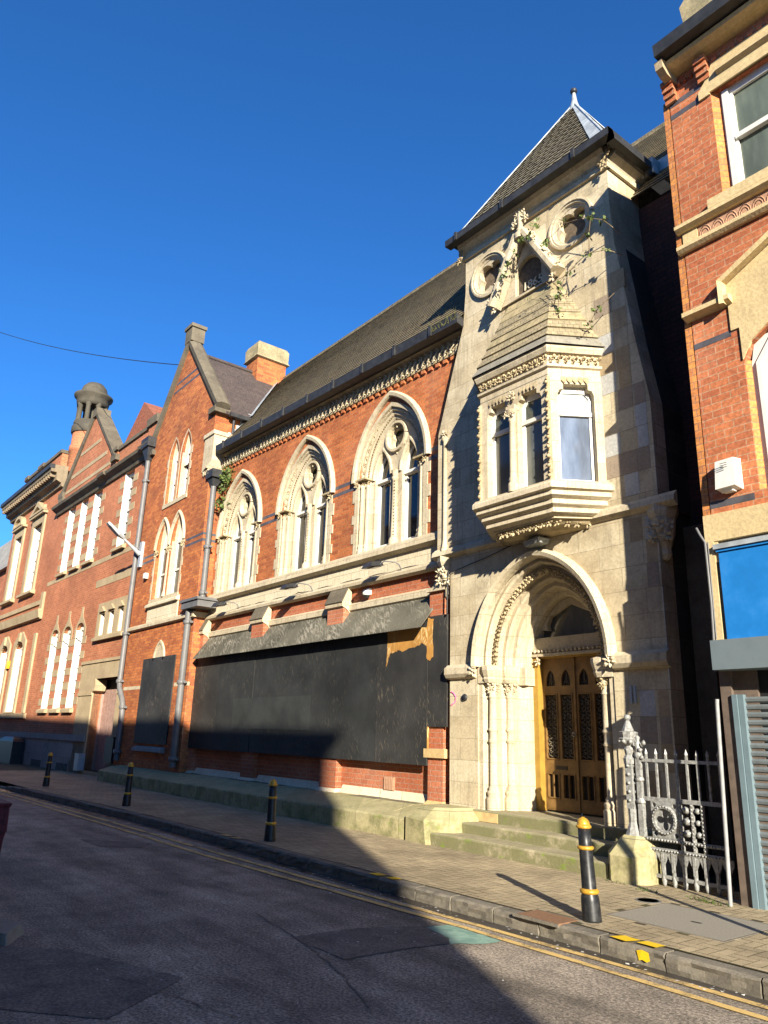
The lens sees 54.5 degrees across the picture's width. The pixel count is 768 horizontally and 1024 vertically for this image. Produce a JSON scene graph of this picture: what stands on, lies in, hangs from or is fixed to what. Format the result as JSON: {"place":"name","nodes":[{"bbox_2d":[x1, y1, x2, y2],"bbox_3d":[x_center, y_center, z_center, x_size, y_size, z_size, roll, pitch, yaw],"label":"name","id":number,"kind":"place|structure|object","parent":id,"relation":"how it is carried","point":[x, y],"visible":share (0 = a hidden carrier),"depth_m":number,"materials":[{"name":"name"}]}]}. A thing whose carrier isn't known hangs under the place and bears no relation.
{"place":"outdoors","nodes":[
{"label":"outdoors","id":0,"kind":"place"},
{"bbox_2d":[0,918,23,945],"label":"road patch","id":1,"kind":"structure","parent":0,"point":[11,931],"depth_m":6.04,"materials":[{"name":"grey asphalt"}]},
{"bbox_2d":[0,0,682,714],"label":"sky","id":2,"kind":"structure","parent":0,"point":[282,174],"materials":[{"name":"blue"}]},
{"bbox_2d":[0,790,767,1023],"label":"road","id":3,"kind":"structure","parent":0,"point":[164,905],"depth_m":5.95,"materials":[{"name":"grey asphalt"}]},
{"bbox_2d":[0,799,11,851],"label":"litter bin","id":4,"kind":"object","parent":3,"relation":"on","point":[5,805],"visible":1,"depth_m":7.36,"materials":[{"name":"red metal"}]},
{"bbox_2d":[0,946,179,1018],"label":"road patch","id":5,"kind":"object","parent":3,"relation":"on","point":[41,980],"visible":1,"depth_m":5.05,"materials":[{"name":"grey asphalt"}]},
{"bbox_2d":[1,945,181,1018],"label":"road crack","id":6,"kind":"object","parent":5,"relation":"on","point":[138,1000],"visible":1,"depth_m":4.89,"materials":[{"name":"asphalt"}]},
{"bbox_2d":[81,839,149,846],"bbox_3d":[-4.134,4.967,11.164,1.208,0.001,0.626,-1,-17,8],"label":"road patch","id":7,"kind":"object","parent":3,"relation":"on","point":[101,843],"visible":1,"depth_m":11.20,"materials":[{"name":"grey asphalt"}]},
{"bbox_2d":[85,966,242,1018],"bbox_3d":[-1.508,3.164,4.935,1.636,0.001,0.059,-10,-20,34],"label":"road crack","id":8,"kind":"object","parent":3,"relation":"on","point":[162,992],"visible":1,"depth_m":4.89,"materials":[{"name":"asphalt"}]},
{"bbox_2d":[253,912,370,1007],"bbox_3d":[-0.618,3.506,5.976,0.135,0.001,2.791,9,-18,-23],"label":"road crack","id":9,"kind":"object","parent":3,"relation":"on","point":[361,996],"visible":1,"depth_m":5.60,"materials":[{"name":"asphalt"}]},
{"bbox_2d":[293,926,449,958],"bbox_3d":[-0.011,3.652,6.389,1.356,0.001,0.788,12,-20,-31],"label":"road patch","id":10,"kind":"object","parent":3,"relation":"on","point":[369,942],"visible":1,"depth_m":6.33,"materials":[{"name":"grey asphalt"}]},
{"bbox_2d":[296,925,448,959],"bbox_3d":[0.005,3.650,6.387,1.366,0.001,0.879,14,-21,-36],"label":"road crack","id":11,"kind":"object","parent":10,"relation":"on","point":[364,955],"visible":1,"depth_m":6.20,"materials":[{"name":"asphalt"}]},
{"bbox_2d":[0,785,767,999],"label":"kerb","id":12,"kind":"structure","parent":3,"relation":"on","point":[752,983],"depth_m":7.24,"materials":[{"name":"stone"}]},
{"bbox_2d":[611,935,638,940],"bbox_3d":[1.960,3.467,6.071,0.146,0.001,0.209,12,-19,-29],"label":"kerb marking","id":13,"kind":"object","parent":12,"relation":"on","point":[624,937],"visible":1,"depth_m":6.06,"materials":[{"name":"yellow paint"}]},
{"bbox_2d":[636,950,649,961],"bbox_3d":[2.029,3.475,5.841,0.010,0.080,0.124,14,-21,-36],"label":"kerb marking","id":14,"kind":"object","parent":12,"relation":"attached to","point":[643,955],"visible":1,"depth_m":5.84,"materials":[{"name":"yellow paint"}]},
{"bbox_2d":[638,941,663,946],"bbox_3d":[2.116,3.424,5.910,0.123,0.001,0.196,14,-21,-36],"label":"kerb marking","id":15,"kind":"object","parent":12,"relation":"on","point":[652,944],"visible":1,"depth_m":5.92,"materials":[{"name":"yellow paint"}]},
{"bbox_2d":[0,788,767,1004],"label":"road gutter","id":16,"kind":"object","parent":3,"relation":"on","point":[555,942],"visible":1,"depth_m":7.20,"materials":[{"name":"grey concrete"}]},
{"bbox_2d":[0,793,767,1020],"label":"road marking","id":17,"kind":"object","parent":3,"relation":"on","point":[749,1013],"visible":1,"depth_m":6.54,"materials":[{"name":"yellow paint"}]},
{"bbox_2d":[0,790,767,1008],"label":"road marking","id":18,"kind":"object","parent":3,"relation":"on","point":[609,962],"visible":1,"depth_m":6.85,"materials":[{"name":"yellow paint"}]},
{"bbox_2d":[10,867,767,1012],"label":"litter","id":19,"kind":"object","parent":3,"relation":"on","point":[435,933],"visible":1,"depth_m":6.07,"materials":[{"name":"white paper"}]},
{"bbox_2d":[427,925,499,943],"bbox_3d":[0.626,3.716,6.545,0.468,0.001,0.713,14,-21,-36],"label":"road surface patch","id":20,"kind":"object","parent":3,"relation":"on","point":[453,934],"visible":1,"depth_m":6.54,"materials":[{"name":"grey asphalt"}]},
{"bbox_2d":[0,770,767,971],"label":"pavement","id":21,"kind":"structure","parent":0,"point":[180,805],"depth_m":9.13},
{"bbox_2d":[40,752,52,786],"bbox_3d":[-8.978,6.881,19.939,0.280,0.868,0.280,14,-21,-36],"label":"bollard","id":22,"kind":"object","parent":21,"relation":"on","point":[46,780],"visible":1,"depth_m":19.88,"materials":[{"name":"black metal"}]},
{"bbox_2d":[122,762,133,806],"bbox_3d":[-5.312,5.659,15.520,0.280,0.868,0.280,14,-21,-36],"label":"bollard","id":23,"kind":"object","parent":21,"relation":"on","point":[126,800],"visible":1,"depth_m":15.46,"materials":[{"name":"black metal"}]},
{"bbox_2d":[261,779,277,841],"bbox_3d":[-1.673,4.441,11.118,0.280,0.868,0.280,14,-21,-36],"label":"bollard","id":24,"kind":"object","parent":21,"relation":"on","point":[270,830],"visible":1,"depth_m":11.06,"materials":[{"name":"black metal"}]},
{"bbox_2d":[513,909,581,927],"bbox_3d":[1.474,3.672,6.744,0.340,0.024,0.520,14,-21,-36],"label":"utility cover","id":25,"kind":"object","parent":21,"relation":"on","point":[547,918],"visible":0.95,"depth_m":6.71,"materials":[{"name":"stone"}]},
{"bbox_2d":[576,817,606,923],"bbox_3d":[1.866,3.234,6.762,0.280,0.868,0.280,14,-21,-36],"label":"bollard","id":26,"kind":"object","parent":21,"relation":"on","point":[590,905],"visible":1,"depth_m":6.71,"materials":[{"name":"black metal"}]},
{"bbox_2d":[608,834,666,885],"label":"stone post base","id":27,"kind":"structure","parent":21,"relation":"on","point":[633,860],"depth_m":8.55,"materials":[{"name":"stone"}]},
{"bbox_2d":[634,898,661,903],"bbox_3d":[2.690,3.965,7.591,0.270,0.025,0.270,14,-21,-36],"label":"round cover","id":28,"kind":"object","parent":21,"relation":"on","point":[648,900],"visible":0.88,"depth_m":7.58,"materials":[{"name":"black metal"}]},
{"bbox_2d":[606,877,729,906],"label":"weeds","id":29,"kind":"object","parent":21,"relation":"on","point":[704,900],"visible":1,"depth_m":7.67,"materials":[{"name":"green plant"}]},
{"bbox_2d":[618,715,734,898],"bbox_3d":[3.312,3.301,8.556,0.260,1.894,1.326,14,-21,-36],"label":"iron railing","id":30,"kind":"object","parent":21,"relation":"on","point":[629,739],"visible":0.97,"depth_m":8.49,"materials":[{"name":"silver metal"}]},
{"bbox_2d":[606,903,767,941],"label":"inspection cover","id":31,"kind":"object","parent":21,"relation":"on","point":[705,924],"visible":0.83,"depth_m":6.73,"materials":[{"name":"concrete"}]},
{"bbox_2d":[652,0,767,909],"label":"corner shop building","id":32,"kind":"structure","parent":21,"relation":"on","point":[711,64],"depth_m":8.94,"materials":[{"name":"brick"}]},
{"bbox_2d":[695,528,716,670],"bbox_3d":[3.650,0.959,8.422,0.040,1.656,0.163,8,-18,-20],"label":"conduit","id":33,"kind":"object","parent":32,"relation":"attached to","point":[710,587],"visible":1,"depth_m":8.40,"materials":[{"name":"grey metal"}]},
{"bbox_2d":[715,457,743,493],"bbox_3d":[3.913,-0.418,8.497,0.160,0.390,0.260,14,-21,-36],"label":"alarm box","id":34,"kind":"object","parent":32,"relation":"attached to","point":[728,476],"visible":1,"depth_m":8.44,"materials":[{"name":"white plastic"}]},
{"bbox_2d":[720,62,767,185],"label":"sash window","id":35,"kind":"structure","parent":32,"relation":"in","point":[745,103],"depth_m":9.45,"materials":[{"name":"white paint"}]},
{"bbox_2d":[752,332,767,487],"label":"arched window","id":36,"kind":"structure","parent":32,"relation":"in","point":[760,351],"depth_m":8.55,"materials":[{"name":"white paint"}]},
{"bbox_2d":[715,699,732,906],"bbox_3d":[3.519,2.973,7.728,0.100,2.013,0.042,-9,-20,31],"label":"steel pole","id":37,"kind":"object","parent":21,"relation":"on","point":[724,817],"visible":1,"depth_m":7.70,"materials":[{"name":"white metal"}]},
{"bbox_2d":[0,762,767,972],"bbox_3d":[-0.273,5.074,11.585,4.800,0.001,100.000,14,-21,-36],"label":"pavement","id":38,"kind":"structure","parent":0,"point":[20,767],"depth_m":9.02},
{"bbox_2d":[0,540,11,602],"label":"mansard house","id":39,"kind":"structure","parent":38,"relation":"on","point":[4,552],"depth_m":45.52,"materials":[{"name":"brick"}]},
{"bbox_2d":[0,736,24,763],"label":"street cabinet","id":40,"kind":"object","parent":38,"relation":"on","point":[11,749],"visible":0.93,"depth_m":31.28,"materials":[{"name":"black metal"}]},
{"bbox_2d":[0,449,68,738],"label":"corniced building","id":41,"kind":"structure","parent":38,"relation":"on","point":[30,514],"depth_m":36.47,"materials":[{"name":"brick"}]},
{"bbox_2d":[0,651,6,690],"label":"sash window","id":42,"kind":"structure","parent":41,"relation":"in","point":[3,656],"depth_m":37.86,"materials":[{"name":"white paint"}]},
{"bbox_2d":[5,661,9,668],"bbox_3d":[-18.317,7.440,36.310,0.123,0.369,0.348,15,-21,-37],"label":"alarm box","id":43,"kind":"object","parent":41,"relation":"attached to","point":[7,665],"visible":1,"depth_m":36.21,"materials":[{"name":"yellow plastic"}]},
{"bbox_2d":[6,540,20,599],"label":"sash window","id":44,"kind":"structure","parent":41,"relation":"in","point":[18,543],"depth_m":40.10,"materials":[{"name":"white glass"}]},
{"bbox_2d":[6,645,22,711],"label":"sash window","id":45,"kind":"structure","parent":41,"relation":"in","point":[18,653],"depth_m":35.56,"materials":[{"name":"white paint"}]},
{"bbox_2d":[24,527,40,591],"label":"sash window","id":46,"kind":"structure","parent":41,"relation":"in","point":[32,561],"depth_m":37.55,"materials":[{"name":"white glass"}]},
{"bbox_2d":[20,382,162,776],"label":"school building","id":47,"kind":"structure","parent":38,"relation":"on","point":[73,705],"depth_m":29.53,"materials":[{"name":"brick"}]},
{"bbox_2d":[36,632,57,712],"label":"sash window","id":48,"kind":"structure","parent":47,"relation":"in","point":[52,653],"depth_m":31.38,"materials":[{"name":"white glass"}]},
{"bbox_2d":[47,628,70,712],"bbox_3d":[-12.859,6.301,29.924,0.410,3.403,1.169,15,-21,-37],"label":"sash window","id":49,"kind":"structure","parent":47,"relation":"in","point":[56,708],"depth_m":30.19,"materials":[{"name":"white paint"}]},
{"bbox_2d":[55,509,75,577],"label":"sash window","id":50,"kind":"structure","parent":47,"relation":"in","point":[63,571],"depth_m":33.32,"materials":[{"name":"white glass"}]},
{"bbox_2d":[59,624,83,712],"bbox_3d":[-11.859,5.978,28.753,0.410,3.403,1.138,15,-21,-37],"label":"sash window","id":51,"kind":"structure","parent":47,"relation":"in","point":[68,708],"depth_m":29.01,"materials":[{"name":"white paint"}]},
{"bbox_2d":[67,501,87,571],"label":"sash window","id":52,"kind":"structure","parent":47,"relation":"in","point":[76,565],"depth_m":32.06,"materials":[{"name":"white paint"}]},
{"bbox_2d":[73,753,85,770],"bbox_3d":[-10.575,8.665,25.852,0.246,0.554,0.451,15,-21,-37],"label":"service cabinet","id":53,"kind":"object","parent":47,"relation":"attached to","point":[79,761],"visible":1,"depth_m":25.72,"materials":[{"name":"grey metal"}]},
{"bbox_2d":[80,492,102,566],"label":"sash window","id":54,"kind":"structure","parent":47,"relation":"in","point":[97,501],"depth_m":30.84,"materials":[{"name":"white glass"}]},
{"bbox_2d":[99,614,104,634],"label":"sash window","id":55,"kind":"structure","parent":47,"relation":"in","point":[102,616],"depth_m":27.51,"materials":[{"name":"white glass"}]},
{"bbox_2d":[94,689,116,770],"bbox_3d":[-9.305,7.530,25.509,0.051,2.870,2.345,15,-21,-37],"label":"passage door","id":56,"kind":"structure","parent":47,"relation":"in","point":[109,701],"depth_m":25.99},
{"bbox_2d":[103,737,115,763],"bbox_3d":[-8.768,7.638,23.918,0.195,0.810,0.718,15,-21,-37],"label":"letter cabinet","id":57,"kind":"object","parent":47,"relation":"attached to","point":[108,750],"visible":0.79,"depth_m":23.79,"materials":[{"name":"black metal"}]},
{"bbox_2d":[108,612,113,632],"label":"sash window","id":58,"kind":"structure","parent":47,"relation":"in","point":[111,613],"depth_m":26.83,"materials":[{"name":"white paint"}]},
{"bbox_2d":[118,609,123,630],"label":"sash window","id":59,"kind":"structure","parent":47,"relation":"in","point":[121,612],"depth_m":26.09,"materials":[{"name":"white paint"}]},
{"bbox_2d":[110,472,134,552],"bbox_3d":[-9.660,-0.061,28.006,0.410,3.116,1.169,15,-21,-37],"label":"sash window","id":60,"kind":"structure","parent":47,"relation":"in","point":[124,515],"depth_m":28.34,"materials":[{"name":"white paint"}]},
{"bbox_2d":[112,322,288,772],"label":"gabled house","id":61,"kind":"structure","parent":38,"relation":"on","point":[211,403],"depth_m":23.60,"materials":[{"name":"brick"}]},
{"bbox_2d":[0,332,178,364],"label":"overhead wire","id":62,"kind":"object","parent":61,"relation":"attached to","point":[94,354],"visible":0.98,"depth_m":30.35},
{"bbox_2d":[106,522,144,567],"bbox_3d":[-8.716,1.103,25.011,1.313,1.338,0.288,14,-21,-36],"label":"street lamp","id":63,"kind":"object","parent":61,"relation":"attached to","point":[119,534],"visible":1,"depth_m":25.13,"materials":[{"name":"grey metal"}]},
{"bbox_2d":[113,435,156,759],"bbox_3d":[-8.389,2.579,25.054,0.463,10.914,1.102,14,-21,-36],"label":"downpipe","id":64,"kind":"object","parent":61,"relation":"attached to","point":[148,446],"visible":0.88,"depth_m":25.08,"materials":[{"name":"grey metal"}]},
{"bbox_2d":[143,573,148,578],"bbox_3d":[-7.827,2.103,24.489,0.122,0.185,0.175,14,-21,-36],"label":"wall box","id":65,"kind":"object","parent":61,"relation":"attached to","point":[145,575],"visible":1,"depth_m":24.43,"materials":[{"name":"white plastic"}]},
{"bbox_2d":[133,654,175,744],"bbox_3d":[-6.756,5.525,21.942,0.031,2.481,2.440,14,-21,-36],"label":"boarded window","id":66,"kind":"structure","parent":61,"relation":"attached to","point":[154,704],"depth_m":21.84,"materials":[{"name":"black wood"}]},
{"bbox_2d":[168,596,218,766],"bbox_3d":[-5.275,4.617,20.351,0.638,4.479,1.174,14,-21,-36],"label":"downpipe","id":67,"kind":"object","parent":61,"relation":"attached to","point":[188,605],"visible":0.99,"depth_m":20.49,"materials":[{"name":"grey metal"}]},
{"bbox_2d":[198,468,223,596],"bbox_3d":[-5.049,0.694,21.608,0.432,3.974,0.453,14,-21,-36],"label":"downpipe","id":68,"kind":"object","parent":61,"relation":"attached to","point":[213,477],"visible":0.9,"depth_m":21.63,"materials":[{"name":"grey metal"}]},
{"bbox_2d":[97,88,738,878],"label":"gothic hall","id":69,"kind":"structure","parent":38,"relation":"on","point":[495,414],"depth_m":12.19,"materials":[{"name":"brick"}]},
{"bbox_2d":[214,461,235,511],"bbox_3d":[-4.619,-0.711,21.852,0.603,1.497,0.783,14,-21,-36],"label":"ivy","id":70,"kind":"object","parent":69,"relation":"attached to","point":[227,475],"visible":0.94,"depth_m":21.77,"materials":[{"name":"green plant"}]},
{"bbox_2d":[211,601,238,608],"bbox_3d":[-4.197,2.526,19.762,0.580,0.320,0.730,14,-21,-36],"label":"floodlight","id":71,"kind":"object","parent":69,"relation":"attached to","point":[219,604],"visible":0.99,"depth_m":19.73,"materials":[{"name":"black metal"}]},
{"bbox_2d":[213,469,261,593],"bbox_3d":[-3.924,0.490,20.901,0.504,3.503,2.600,14,-21,-36],"label":"arched window","id":72,"kind":"structure","parent":69,"relation":"in","point":[237,552],"depth_m":21.15,"materials":[{"name":"stone"}]},
{"bbox_2d":[280,583,312,590],"bbox_3d":[-1.995,1.780,17.070,0.580,0.320,0.730,14,-21,-36],"label":"floodlight","id":73,"kind":"object","parent":69,"relation":"attached to","point":[289,586],"visible":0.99,"depth_m":17.05,"materials":[{"name":"black metal"}]},
{"bbox_2d":[273,435,334,576],"bbox_3d":[-1.809,-0.225,18.316,0.504,3.503,2.600,14,-21,-36],"label":"arched window","id":74,"kind":"structure","parent":69,"relation":"in","point":[305,529],"depth_m":18.52,"materials":[{"name":"stone"}]},
{"bbox_2d":[193,597,432,658],"bbox_3d":[-2.093,2.760,17.027,0.470,0.665,9.565,14,-21,-36],"label":"window canopy","id":75,"kind":"object","parent":69,"relation":"attached to","point":[401,616],"visible":0.86,"depth_m":15.80,"materials":[{"name":"grey metal"}]},
{"bbox_2d":[188,614,447,765],"bbox_3d":[-2.146,4.095,16.650,0.041,2.542,10.408,14,-21,-36],"label":"hoarding","id":76,"kind":"object","parent":69,"relation":"attached to","point":[380,697],"visible":0.93,"depth_m":15.27,"materials":[{"name":"black wood"}]},
{"bbox_2d":[239,560,433,607],"bbox_3d":[-1.395,1.656,16.605,0.239,0.072,8.446,14,-21,-36],"label":"cable","id":77,"kind":"object","parent":69,"relation":"attached to","point":[340,583],"visible":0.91,"depth_m":16.09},
{"bbox_2d":[362,588,371,597],"bbox_3d":[-0.358,1.671,15.365,0.175,0.210,0.170,14,-21,-36],"label":"security camera","id":78,"kind":"object","parent":69,"relation":"attached to","point":[366,593],"visible":1,"depth_m":15.31,"materials":[{"name":"white plastic"}]},
{"bbox_2d":[361,561,401,569],"bbox_3d":[-0.036,1.117,14.676,0.580,0.320,0.730,14,-21,-36],"label":"floodlight","id":79,"kind":"object","parent":69,"relation":"attached to","point":[373,564],"visible":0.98,"depth_m":14.65,"materials":[{"name":"black metal"}]},
{"bbox_2d":[351,391,430,554],"bbox_3d":[0.250,-0.922,15.799,0.504,3.503,2.600,14,-21,-36],"label":"arched window","id":80,"kind":"structure","parent":69,"relation":"in","point":[394,489],"depth_m":15.95,"materials":[{"name":"stone"}]},
{"bbox_2d":[425,307,455,329],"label":"gutter grass","id":81,"kind":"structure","parent":69,"relation":"on","point":[443,320],"depth_m":14.51,"materials":[{"name":"green plant"}]},
{"bbox_2d":[461,694,466,700],"bbox_3d":[1.323,3.060,12.300,0.030,0.120,0.120,14,-21,-36],"label":"bell push","id":82,"kind":"object","parent":69,"relation":"attached to","point":[464,697],"visible":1,"depth_m":12.28,"materials":[{"name":"black metal"}]},
{"bbox_2d":[446,546,509,613],"bbox_3d":[1.712,1.074,12.429,0.042,1.038,1.945,14,-21,-36],"label":"cable","id":83,"kind":"object","parent":69,"relation":"attached to","point":[448,573],"visible":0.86,"depth_m":13.02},
{"bbox_2d":[499,216,540,279],"bbox_3d":[2.398,-4.549,12.943,0.290,0.858,0.953,13,-20,-32],"label":"buddleia sprig","id":84,"kind":"object","parent":69,"relation":"attached to","point":[521,243],"visible":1,"depth_m":13.02,"materials":[{"name":"green plant"}]},
{"bbox_2d":[522,536,549,548],"bbox_3d":[2.367,0.459,11.541,0.330,0.140,0.390,14,-21,-36],"label":"wall lamp","id":85,"kind":"object","parent":69,"relation":"attached to","point":[536,542],"visible":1,"depth_m":11.45,"materials":[{"name":"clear glass"}]},
{"bbox_2d":[472,282,614,546],"bbox_3d":[2.303,-1.757,12.063,0.907,4.437,2.617,14,-21,-36],"label":"oriel window","id":86,"kind":"structure","parent":69,"relation":"in","point":[541,444],"depth_m":11.47,"materials":[{"name":"stone"}]},
{"bbox_2d":[526,266,575,300],"bbox_3d":[2.699,-3.573,12.128,0.210,0.630,0.928,16,-22,-38],"label":"dry creeper","id":87,"kind":"object","parent":69,"relation":"attached to","point":[553,288],"visible":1,"depth_m":12.09,"materials":[{"name":"brown plant"}]},
{"bbox_2d":[542,657,580,814],"bbox_3d":[2.761,3.468,11.669,0.089,2.380,0.643,14,-21,-36],"label":"door","id":88,"kind":"structure","parent":69,"relation":"in","point":[557,678],"depth_m":11.68,"materials":[{"name":"paint"}]},
{"bbox_2d":[542,212,621,328],"bbox_3d":[3.063,-3.807,11.845,1.372,2.239,0.380,-14,-23,42],"label":"buddleia","id":89,"kind":"object","parent":69,"relation":"attached to","point":[587,235],"visible":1,"depth_m":11.75,"materials":[{"name":"green plant"}]},
{"bbox_2d":[572,655,606,817],"bbox_3d":[3.158,3.338,11.200,0.068,2.380,0.660,14,-21,-36],"label":"door","id":90,"kind":"structure","parent":69,"relation":"in","point":[588,711],"depth_m":11.24,"materials":[{"name":"paint"}]},
{"bbox_2d":[629,686,636,702],"bbox_3d":[3.300,2.419,9.873,0.028,0.220,0.090,14,-21,-36],"label":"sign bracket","id":91,"kind":"object","parent":69,"relation":"attached to","point":[633,690],"visible":1,"depth_m":9.87,"materials":[{"name":"black metal"}]}
]}

